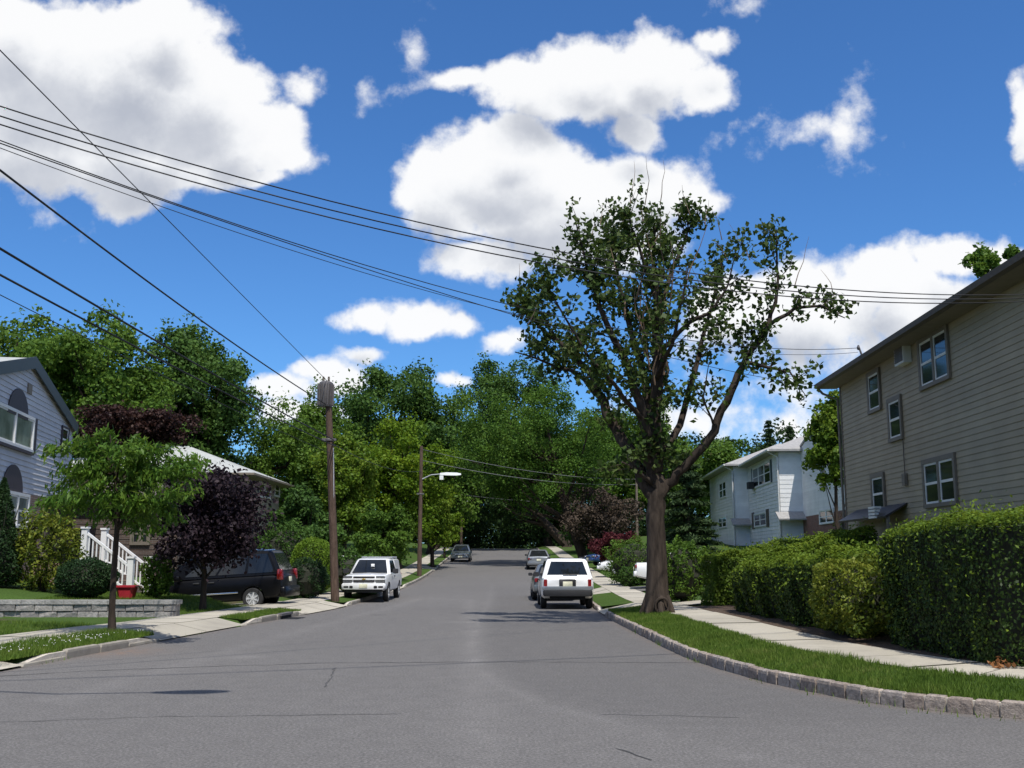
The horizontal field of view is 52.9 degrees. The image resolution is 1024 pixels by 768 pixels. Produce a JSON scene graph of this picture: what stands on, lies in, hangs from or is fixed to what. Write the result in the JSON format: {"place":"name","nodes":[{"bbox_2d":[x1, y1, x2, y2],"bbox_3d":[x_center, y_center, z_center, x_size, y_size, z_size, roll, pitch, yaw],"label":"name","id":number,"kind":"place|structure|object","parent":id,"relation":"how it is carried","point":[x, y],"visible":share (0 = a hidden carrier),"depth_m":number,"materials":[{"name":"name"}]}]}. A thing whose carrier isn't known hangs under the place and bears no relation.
{"place":"outdoors","nodes":[
{"label":"outdoors","id":0,"kind":"place"},
{"bbox_2d":[0,547,452,642],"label":"pavement","id":1,"kind":"structure","parent":0,"point":[406,571],"depth_m":25.32,"materials":[{"name":"concrete"}]},
{"bbox_2d":[0,565,640,668],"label":"driveway apron","id":2,"kind":"object","parent":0,"point":[199,626],"visible":0.65,"depth_m":23.50,"materials":[{"name":"concrete"}]},
{"bbox_2d":[0,536,1017,678],"bbox_3d":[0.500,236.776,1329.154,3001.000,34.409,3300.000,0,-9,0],"label":"ground","id":3,"kind":"structure","parent":0,"point":[12,592],"depth_m":28.02,"materials":[{"name":"plant"}]},
{"bbox_2d":[0,477,21,585],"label":"evergreen","id":4,"kind":"object","parent":3,"relation":"on","point":[9,560],"visible":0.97,"depth_m":27.76,"materials":[{"name":"green plant"}]},
{"bbox_2d":[0,304,95,395],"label":"broad tree","id":5,"kind":"object","parent":3,"relation":"on","point":[6,339],"visible":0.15,"depth_m":66.37,"materials":[{"name":"green plant"}]},
{"bbox_2d":[0,357,96,578],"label":"house","id":6,"kind":"structure","parent":3,"relation":"on","point":[35,412],"depth_m":33.99,"materials":[{"name":"blue"}]},
{"bbox_2d":[0,402,35,452],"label":"window","id":7,"kind":"structure","parent":6,"relation":"in","point":[16,431],"depth_m":32.51,"materials":[{"name":"white glass"}]},
{"bbox_2d":[10,491,30,528],"bbox_3d":[-15.657,3.932,32.285,0.075,1.123,3.600,2,-10,-10],"label":"window","id":8,"kind":"structure","parent":6,"relation":"in","point":[22,499],"depth_m":33.10,"materials":[{"name":"clear glass"}]},
{"bbox_2d":[12,502,88,590],"bbox_3d":[-12.815,4.410,28.479,1.995,2.647,1.910,7,-12,-37],"label":"golden shrub","id":9,"kind":"object","parent":3,"relation":"on","point":[29,536],"visible":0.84,"depth_m":28.10,"materials":[{"name":"green plant"}]},
{"bbox_2d":[54,556,120,598],"bbox_3d":[-11.306,5.171,27.418,1.717,1.174,1.516,0,-9,0],"label":"round bush","id":10,"kind":"object","parent":3,"relation":"on","point":[86,577],"visible":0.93,"depth_m":27.00,"materials":[{"name":"green plant"}]},
{"bbox_2d":[0,600,182,616],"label":"retaining wall","id":11,"kind":"structure","parent":3,"relation":"on","point":[82,608],"depth_m":25.40,"materials":[{"name":"stone"}]},
{"bbox_2d":[32,527,152,592],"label":"front steps","id":12,"kind":"structure","parent":3,"relation":"on","point":[105,550],"depth_m":31.01,"materials":[{"name":"white wood"}]},
{"bbox_2d":[7,298,192,458],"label":"broad tree","id":13,"kind":"object","parent":3,"relation":"on","point":[78,365],"visible":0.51,"depth_m":60.69,"materials":[{"name":"green plant"}]},
{"bbox_2d":[28,422,212,630],"bbox_3d":[-7.712,2.688,19.876,4.053,4.069,2.608,0,-9,0],"label":"young street tree","id":14,"kind":"object","parent":3,"relation":"on","point":[133,476],"visible":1,"depth_m":19.66,"materials":[{"name":"green plant"}]},
{"bbox_2d":[0,591,252,634],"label":"grass","id":15,"kind":"structure","parent":3,"relation":"on","point":[43,624],"depth_m":26.90,"materials":[{"name":"plant"}]},
{"bbox_2d":[68,482,184,576],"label":"house","id":16,"kind":"structure","parent":3,"relation":"on","point":[139,548],"depth_m":40.51,"materials":[{"name":"brick"}]},
{"bbox_2d":[129,524,150,544],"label":"window","id":17,"kind":"structure","parent":16,"relation":"in","point":[138,542],"depth_m":40.48,"materials":[{"name":"clear glass"}]},
{"bbox_2d":[116,585,139,597],"bbox_3d":[-10.708,5.775,28.640,0.666,0.350,0.500,0,-9,0],"label":"tub","id":18,"kind":"object","parent":3,"relation":"on","point":[128,591],"visible":0.87,"depth_m":28.44,"materials":[{"name":"red plastic"}]},
{"bbox_2d":[72,400,207,470],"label":"copper beech","id":19,"kind":"object","parent":3,"relation":"on","point":[158,425],"visible":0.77,"depth_m":49.72,"materials":[{"name":"purple plant"}]},
{"bbox_2d":[139,554,175,598],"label":"round bush","id":20,"kind":"object","parent":3,"relation":"on","point":[158,587],"visible":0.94,"depth_m":28.92,"materials":[{"name":"green plant"}]},
{"bbox_2d":[70,446,293,548],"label":"house","id":21,"kind":"structure","parent":3,"relation":"on","point":[252,475],"depth_m":60.18,"materials":[{"name":"beige"}]},
{"bbox_2d":[116,313,274,465],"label":"broad tree","id":22,"kind":"object","parent":3,"relation":"on","point":[221,420],"visible":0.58,"depth_m":70.78,"materials":[{"name":"green plant"}]},
{"bbox_2d":[147,448,283,610],"bbox_3d":[-8.522,4.152,29.073,3.742,4.577,3.676,8,-12,-39],"label":"plum tree","id":23,"kind":"object","parent":3,"relation":"on","point":[225,508],"visible":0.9,"depth_m":28.37,"materials":[{"name":"purple plant"}]},
{"bbox_2d":[1,551,451,657],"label":"grass verge","id":24,"kind":"object","parent":3,"relation":"on","point":[403,583],"depth_m":53.63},
{"bbox_2d":[0,606,300,661],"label":"grass","id":25,"kind":"structure","parent":24,"relation":"on","point":[37,647],"depth_m":18.18,"materials":[{"name":"plant"}]},
{"bbox_2d":[13,555,450,668],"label":"kerb","id":26,"kind":"structure","parent":3,"relation":"on","point":[73,652],"depth_m":18.46,"materials":[{"name":"concrete"}]},
{"bbox_2d":[254,517,315,561],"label":"round bush","id":27,"kind":"object","parent":3,"relation":"on","point":[286,540],"visible":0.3,"depth_m":45.87,"materials":[{"name":"green plant"}]},
{"bbox_2d":[238,386,339,523],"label":"broad tree","id":28,"kind":"object","parent":3,"relation":"on","point":[296,466],"visible":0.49,"depth_m":76.56,"materials":[{"name":"green plant"}]},
{"bbox_2d":[261,481,347,554],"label":"broad tree","id":29,"kind":"object","parent":3,"relation":"on","point":[313,516],"visible":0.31,"depth_m":51.14,"materials":[{"name":"green plant"}]},
{"bbox_2d":[290,536,329,589],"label":"round bush","id":30,"kind":"object","parent":3,"relation":"on","point":[314,549],"visible":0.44,"depth_m":41.94,"materials":[{"name":"green plant"}]},
{"bbox_2d":[292,557,329,597],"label":"round bush","id":31,"kind":"object","parent":3,"relation":"on","point":[312,580],"visible":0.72,"depth_m":38.71,"materials":[{"name":"green plant"}]},
{"bbox_2d":[275,374,365,513],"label":"broad tree","id":32,"kind":"object","parent":3,"relation":"on","point":[314,412],"visible":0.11,"depth_m":84.27,"materials":[{"name":"green plant"}]},
{"bbox_2d":[317,376,338,601],"bbox_3d":[-6.747,3.932,37.849,1.045,8.551,0.630,0,-9,0],"label":"utility pole","id":33,"kind":"object","parent":3,"relation":"on","point":[325,392],"visible":0.98,"depth_m":37.82,"materials":[{"name":"brown wood"}]},
{"bbox_2d":[0,169,325,404],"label":"cable","id":34,"kind":"object","parent":33,"relation":"attached to","point":[63,218],"visible":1,"depth_m":20.76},
{"bbox_2d":[0,50,326,380],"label":"cable","id":35,"kind":"object","parent":33,"relation":"attached to","point":[137,189],"visible":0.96,"depth_m":20.76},
{"bbox_2d":[0,247,333,439],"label":"cable","id":36,"kind":"object","parent":33,"relation":"attached to","point":[63,286],"visible":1,"depth_m":20.66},
{"bbox_2d":[0,295,333,454],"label":"cable","id":37,"kind":"object","parent":33,"relation":"attached to","point":[145,367],"visible":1,"depth_m":20.89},
{"bbox_2d":[307,429,383,555],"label":"lime tree","id":38,"kind":"object","parent":3,"relation":"on","point":[353,482],"visible":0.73,"depth_m":64.93,"materials":[{"name":"green plant"}]},
{"bbox_2d":[328,545,379,591],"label":"round bush","id":39,"kind":"object","parent":3,"relation":"on","point":[347,560],"visible":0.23,"depth_m":44.24,"materials":[{"name":"green plant"}]},
{"bbox_2d":[347,498,416,567],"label":"street tree","id":40,"kind":"object","parent":3,"relation":"on","point":[387,534],"visible":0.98,"depth_m":56.67,"materials":[{"name":"green plant"}]},
{"bbox_2d":[332,356,466,490],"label":"broad tree","id":41,"kind":"object","parent":3,"relation":"on","point":[383,388],"visible":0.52,"depth_m":99.18,"materials":[{"name":"green plant"}]},
{"bbox_2d":[354,408,462,568],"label":"lime tree","id":42,"kind":"object","parent":3,"relation":"on","point":[402,485],"visible":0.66,"depth_m":72.74,"materials":[{"name":"green plant"}]},
{"bbox_2d":[414,491,461,567],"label":"street tree","id":43,"kind":"object","parent":3,"relation":"on","point":[443,516],"visible":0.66,"depth_m":77.78,"materials":[{"name":"green plant"}]},
{"bbox_2d":[417,446,460,575],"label":"lamp pole","id":44,"kind":"object","parent":3,"relation":"on","point":[419,553],"visible":0.98,"depth_m":64.54,"materials":[{"name":"brown wood"}]},
{"bbox_2d":[437,511,464,557],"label":"street tree","id":45,"kind":"object","parent":3,"relation":"on","point":[459,522],"visible":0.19,"depth_m":94.78,"materials":[{"name":"green plant"}]},
{"bbox_2d":[416,385,489,553],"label":"broad tree","id":46,"kind":"object","parent":3,"relation":"on","point":[462,505],"visible":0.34,"depth_m":102.82,"materials":[{"name":"green plant"}]},
{"bbox_2d":[452,495,493,546],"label":"broad tree","id":47,"kind":"object","parent":3,"relation":"on","point":[472,526],"visible":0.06,"depth_m":142.42,"materials":[{"name":"green plant"}]},
{"bbox_2d":[434,350,566,548],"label":"broad tree","id":48,"kind":"object","parent":3,"relation":"on","point":[505,383],"visible":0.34,"depth_m":118.06,"materials":[{"name":"green plant"}]},
{"bbox_2d":[218,417,800,548],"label":"woods","id":49,"kind":"object","parent":3,"relation":"on","point":[502,541],"visible":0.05,"depth_m":143.99,"materials":[{"name":"green plant"}]},
{"bbox_2d":[449,455,571,546],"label":"broad tree","id":50,"kind":"object","parent":3,"relation":"on","point":[547,526],"visible":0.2,"depth_m":120.26,"materials":[{"name":"green plant"}]},
{"bbox_2d":[445,370,634,561],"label":"locust tree","id":51,"kind":"object","parent":3,"relation":"on","point":[550,453],"visible":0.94,"depth_m":82.98,"materials":[{"name":"green plant"}]},
{"bbox_2d":[490,471,594,546],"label":"broad tree","id":52,"kind":"object","parent":3,"relation":"on","point":[539,531],"visible":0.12,"depth_m":137.47,"materials":[{"name":"green plant"}]},
{"bbox_2d":[558,504,610,550],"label":"broad tree","id":53,"kind":"object","parent":3,"relation":"on","point":[568,536],"visible":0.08,"depth_m":103.86,"materials":[{"name":"green plant"}]},
{"bbox_2d":[561,407,640,526],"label":"broad tree","id":54,"kind":"object","parent":3,"relation":"on","point":[615,488],"visible":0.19,"depth_m":96.23,"materials":[{"name":"green plant"}]},
{"bbox_2d":[558,482,644,543],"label":"brown tree","id":55,"kind":"object","parent":3,"relation":"on","point":[595,518],"visible":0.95,"depth_m":80.39,"materials":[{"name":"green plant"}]},
{"bbox_2d":[586,531,641,561],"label":"bush","id":56,"kind":"object","parent":3,"relation":"on","point":[596,546],"visible":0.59,"depth_m":66.72,"materials":[{"name":"red plant"}]},
{"bbox_2d":[600,533,646,584],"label":"juniper","id":57,"kind":"object","parent":3,"relation":"on","point":[634,552],"visible":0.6,"depth_m":49.27,"materials":[{"name":"green plant"}]},
{"bbox_2d":[617,564,640,586],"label":"juniper","id":58,"kind":"object","parent":3,"relation":"on","point":[625,576],"visible":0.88,"depth_m":47.79,"materials":[{"name":"green plant"}]},
{"bbox_2d":[611,395,702,513],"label":"broad tree","id":59,"kind":"object","parent":3,"relation":"on","point":[680,446],"visible":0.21,"depth_m":94.17,"materials":[{"name":"green plant"}]},
{"bbox_2d":[500,161,859,613],"bbox_3d":[4.216,-0.161,26.845,9.114,12.131,6.114,0,-9,0],"label":"street tree","id":60,"kind":"object","parent":3,"relation":"on","point":[654,484],"visible":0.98,"depth_m":26.37,"materials":[{"name":"green plant"}]},
{"bbox_2d":[664,464,710,535],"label":"broad tree","id":61,"kind":"object","parent":3,"relation":"on","point":[705,512],"visible":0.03,"depth_m":124.24,"materials":[{"name":"green plant"}]},
{"bbox_2d":[666,534,709,601],"bbox_3d":[5.462,5.971,33.297,1.935,2.212,1.944,-8,-12,40],"label":"bush","id":62,"kind":"object","parent":3,"relation":"on","point":[685,577],"visible":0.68,"depth_m":32.72,"materials":[{"name":"green plant"}]},
{"bbox_2d":[664,453,723,554],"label":"spruce","id":63,"kind":"object","parent":3,"relation":"on","point":[690,479],"visible":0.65,"depth_m":55.34,"materials":[{"name":"green plant"}]},
{"bbox_2d":[695,434,750,510],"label":"broad tree","id":64,"kind":"object","parent":3,"relation":"on","point":[714,460],"visible":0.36,"depth_m":110.08,"materials":[{"name":"green plant"}]},
{"bbox_2d":[702,443,779,545],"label":"row house","id":65,"kind":"structure","parent":3,"relation":"on","point":[729,501],"depth_m":83.67,"materials":[{"name":"white"}]},
{"bbox_2d":[760,420,776,448],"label":"spruce","id":66,"kind":"object","parent":3,"relation":"on","point":[770,439],"visible":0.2,"depth_m":118.48,"materials":[{"name":"green plant"}]},
{"bbox_2d":[737,436,806,546],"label":"row house","id":67,"kind":"structure","parent":3,"relation":"on","point":[774,485],"depth_m":70.84,"materials":[{"name":"white"}]},
{"bbox_2d":[754,511,765,527],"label":"window","id":68,"kind":"structure","parent":67,"relation":"in","point":[759,518],"depth_m":76.77,"materials":[{"name":"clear glass"}]},
{"bbox_2d":[752,460,770,488],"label":"window","id":69,"kind":"structure","parent":67,"relation":"in","point":[760,473],"depth_m":76.23,"materials":[{"name":"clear glass"}]},
{"bbox_2d":[539,547,1023,701],"bbox_3d":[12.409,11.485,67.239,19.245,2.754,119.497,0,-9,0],"label":"grass verge","id":70,"kind":"object","parent":3,"relation":"on","point":[606,599],"depth_m":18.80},
{"bbox_2d":[698,517,877,605],"bbox_3d":[8.011,5.137,29.849,5.209,2.582,1.640,1,-10,-8],"label":"hedge","id":71,"kind":"object","parent":3,"relation":"on","point":[718,567],"visible":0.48,"depth_m":29.47,"materials":[{"name":"green plant"}]},
{"bbox_2d":[753,529,831,550],"bbox_3d":[12.074,6.464,38.811,7.701,2.457,2.510,7,-12,-38],"label":"hedge","id":72,"kind":"object","parent":3,"relation":"on","point":[785,541],"visible":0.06,"depth_m":37.29,"materials":[{"name":"green plant"}]},
{"bbox_2d":[604,611,1023,719],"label":"kerb","id":73,"kind":"structure","parent":3,"relation":"on","point":[1010,709],"depth_m":12.14,"materials":[{"name":"concrete"}]},
{"bbox_2d":[798,389,843,528],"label":"broad tree","id":74,"kind":"object","parent":3,"relation":"on","point":[821,432],"visible":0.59,"depth_m":47.63,"materials":[{"name":"green plant"}]},
{"bbox_2d":[800,437,845,537],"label":"row house","id":75,"kind":"structure","parent":3,"relation":"on","point":[817,510],"depth_m":65.77,"materials":[{"name":"white"}]},
{"bbox_2d":[818,508,833,524],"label":"window","id":76,"kind":"structure","parent":75,"relation":"in","point":[825,515],"depth_m":62.82,"materials":[{"name":"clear glass"}]},
{"bbox_2d":[692,605,1023,665],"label":"mulch bed","id":77,"kind":"object","parent":3,"relation":"on","point":[883,641],"visible":0.36,"depth_m":17.75,"materials":[{"name":"soil"}]},
{"bbox_2d":[729,536,908,636],"bbox_3d":[6.164,4.134,21.749,1.683,1.806,9.410,0,-9,0],"label":"hedge","id":78,"kind":"object","parent":77,"relation":"on","point":[776,586],"visible":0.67,"depth_m":21.15,"materials":[{"name":"green plant"}]},
{"bbox_2d":[807,552,906,638],"bbox_3d":[5.835,3.563,17.264,1.596,1.468,3.380,0,-9,0],"label":"golden shrub","id":79,"kind":"object","parent":77,"relation":"on","point":[850,599],"visible":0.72,"depth_m":16.73,"materials":[{"name":"green plant"}]},
{"bbox_2d":[874,488,1023,667],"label":"hedge","id":80,"kind":"object","parent":77,"relation":"on","point":[961,590],"visible":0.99,"depth_m":13.72,"materials":[{"name":"green plant"}]},
{"bbox_2d":[814,250,1023,545],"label":"house","id":81,"kind":"structure","parent":3,"relation":"on","point":[930,411],"depth_m":25.89,"materials":[{"name":"beige"}]},
{"bbox_2d":[865,367,881,414],"bbox_3d":[10.974,0.221,31.270,0.075,1.283,1.232,0,-9,2],"label":"window","id":82,"kind":"structure","parent":81,"relation":"in","point":[873,379],"depth_m":31.24,"materials":[{"name":"clear glass"}]},
{"bbox_2d":[869,472,886,506],"bbox_3d":[10.980,3.289,30.920,0.075,1.211,1.272,0,-9,2],"label":"window","id":83,"kind":"structure","parent":81,"relation":"in","point":[877,487],"depth_m":30.91,"materials":[{"name":"clear glass"}]},
{"bbox_2d":[886,394,903,442],"bbox_3d":[10.912,0.994,29.384,0.075,1.264,1.177,0,-9,2],"label":"window","id":84,"kind":"structure","parent":81,"relation":"in","point":[895,427],"depth_m":29.36,"materials":[{"name":"clear glass"}]},
{"bbox_2d":[916,324,951,391],"bbox_3d":[10.797,-0.654,26.425,0.075,1.382,2.085,0,-9,2],"label":"window","id":85,"kind":"structure","parent":81,"relation":"in","point":[933,349],"depth_m":26.34,"materials":[{"name":"white glass"}]},
{"bbox_2d":[921,452,958,508],"bbox_3d":[10.803,2.467,26.076,0.075,1.266,2.232,0,-9,2],"label":"window","id":86,"kind":"structure","parent":81,"relation":"in","point":[939,473],"depth_m":25.98,"materials":[{"name":"white glass"}]},
{"bbox_3d":[10.239,-0.978,30.291,0.159,0.347,0.140,0,-9,0],"label":"cable bracket","id":87,"kind":"object","parent":81,"relation":"attached to","visible":0},
{"bbox_2d":[0,140,852,349],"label":"cable","id":88,"kind":"object","parent":87,"relation":"attached to","point":[371,266],"visible":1,"depth_m":16.50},
{"bbox_2d":[957,241,1020,278],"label":"broad tree","id":89,"kind":"object","parent":3,"relation":"on","point":[982,260],"visible":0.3,"depth_m":45.16,"materials":[{"name":"green plant"}]},
{"bbox_2d":[0,549,1023,767],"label":"road","id":90,"kind":"structure","parent":0,"point":[502,669],"depth_m":11.60,"materials":[{"name":"asphalt"}]},
{"bbox_2d":[5,662,707,759],"bbox_3d":[-2.087,4.954,19.461,10.141,0.070,22.385,0,-9,0],"label":"road crack","id":91,"kind":"object","parent":90,"relation":"on","point":[381,662],"visible":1,"depth_m":14.75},
{"bbox_2d":[341,557,401,600],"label":"suv","id":92,"kind":"object","parent":90,"relation":"on","point":[383,575],"visible":0.95,"depth_m":40.87,"materials":[{"name":"white paint"}]},
{"bbox_2d":[450,545,471,561],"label":"parked sedan","id":93,"kind":"object","parent":90,"relation":"on","point":[461,552],"visible":1,"depth_m":90.19,"materials":[{"name":"grey paint"}]},
{"bbox_2d":[42,630,1015,721],"bbox_3d":[-0.999,4.410,16.703,12.599,0.146,12.872,0,-9,0],"label":"weed","id":94,"kind":"object","parent":90,"relation":"on","point":[688,658],"visible":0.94,"depth_m":11.73,"materials":[{"name":"green plant"}]},
{"bbox_2d":[528,564,542,599],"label":"parked sedan","id":95,"kind":"object","parent":90,"relation":"on","point":[534,583],"visible":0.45,"depth_m":41.54,"materials":[{"name":"grey paint"}]},
{"bbox_2d":[525,549,550,568],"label":"parked sedan","id":96,"kind":"object","parent":90,"relation":"on","point":[535,557],"visible":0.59,"depth_m":75.93,"materials":[{"name":"silver metal"}]},
{"bbox_2d":[533,557,593,607],"bbox_3d":[1.853,7.086,36.922,2.120,1.740,4.730,0,-9,0],"label":"parked suv","id":97,"kind":"object","parent":90,"relation":"on","point":[565,579],"visible":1,"depth_m":34.85,"materials":[{"name":"white paint"}]},
{"bbox_2d":[0,0,1023,542],"label":"sky","id":98,"kind":"structure","parent":0,"point":[887,136],"materials":[{"name":"blue"}]},
{"bbox_2d":[631,586,645,590],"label":"driveway","id":99,"kind":"structure","parent":0,"point":[641,588],"depth_m":45.43,"materials":[{"name":"concrete"}]},
{"bbox_2d":[633,562,707,578],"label":"parked sedan","id":100,"kind":"object","parent":99,"relation":"on","point":[640,569],"visible":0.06,"depth_m":44.69,"materials":[{"name":"white paint"}]},
{"bbox_2d":[548,546,1023,678],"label":"pavement","id":101,"kind":"structure","parent":0,"point":[783,635],"depth_m":16.66,"materials":[{"name":"concrete"}]},
{"bbox_3d":[-5.296,-1.687,9.764,6.456,10.356,1.643,0,-9,0],"label":"utility pole","id":102,"kind":"object","parent":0,"visible":0},
{"bbox_2d":[0,274,334,445],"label":"cable","id":103,"kind":"object","parent":102,"relation":"attached to","point":[48,300],"visible":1,"depth_m":20.67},
{"bbox_2d":[0,143,813,385],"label":"cable","id":104,"kind":"object","parent":102,"relation":"attached to","point":[319,253],"visible":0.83,"depth_m":16.73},
{"bbox_2d":[0,148,857,354],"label":"cable","id":105,"kind":"object","parent":102,"relation":"attached to","point":[370,274],"visible":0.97,"depth_m":16.50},
{"bbox_2d":[0,115,1023,299],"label":"cable","id":106,"kind":"object","parent":102,"relation":"attached to","point":[466,240],"visible":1,"depth_m":13.82,"materials":[{"name":"rubber"}]},
{"bbox_2d":[0,106,1023,295],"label":"cable","id":107,"kind":"object","parent":102,"relation":"attached to","point":[467,232],"visible":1,"depth_m":13.83,"materials":[{"name":"rubber"}]},
{"bbox_2d":[0,124,1023,303],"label":"cable","id":108,"kind":"object","parent":102,"relation":"attached to","point":[469,248],"visible":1,"depth_m":13.83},
{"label":"driveway","id":109,"kind":"structure","parent":0,"visible":0},
{"bbox_2d":[142,549,299,605],"bbox_3d":[-9.975,6.664,34.789,5.230,1.935,2.320,-4,-10,3],"label":"parked minivan","id":110,"kind":"object","parent":109,"relation":"on","point":[271,576],"visible":0.5,"depth_m":33.85,"materials":[{"name":"black paint"}]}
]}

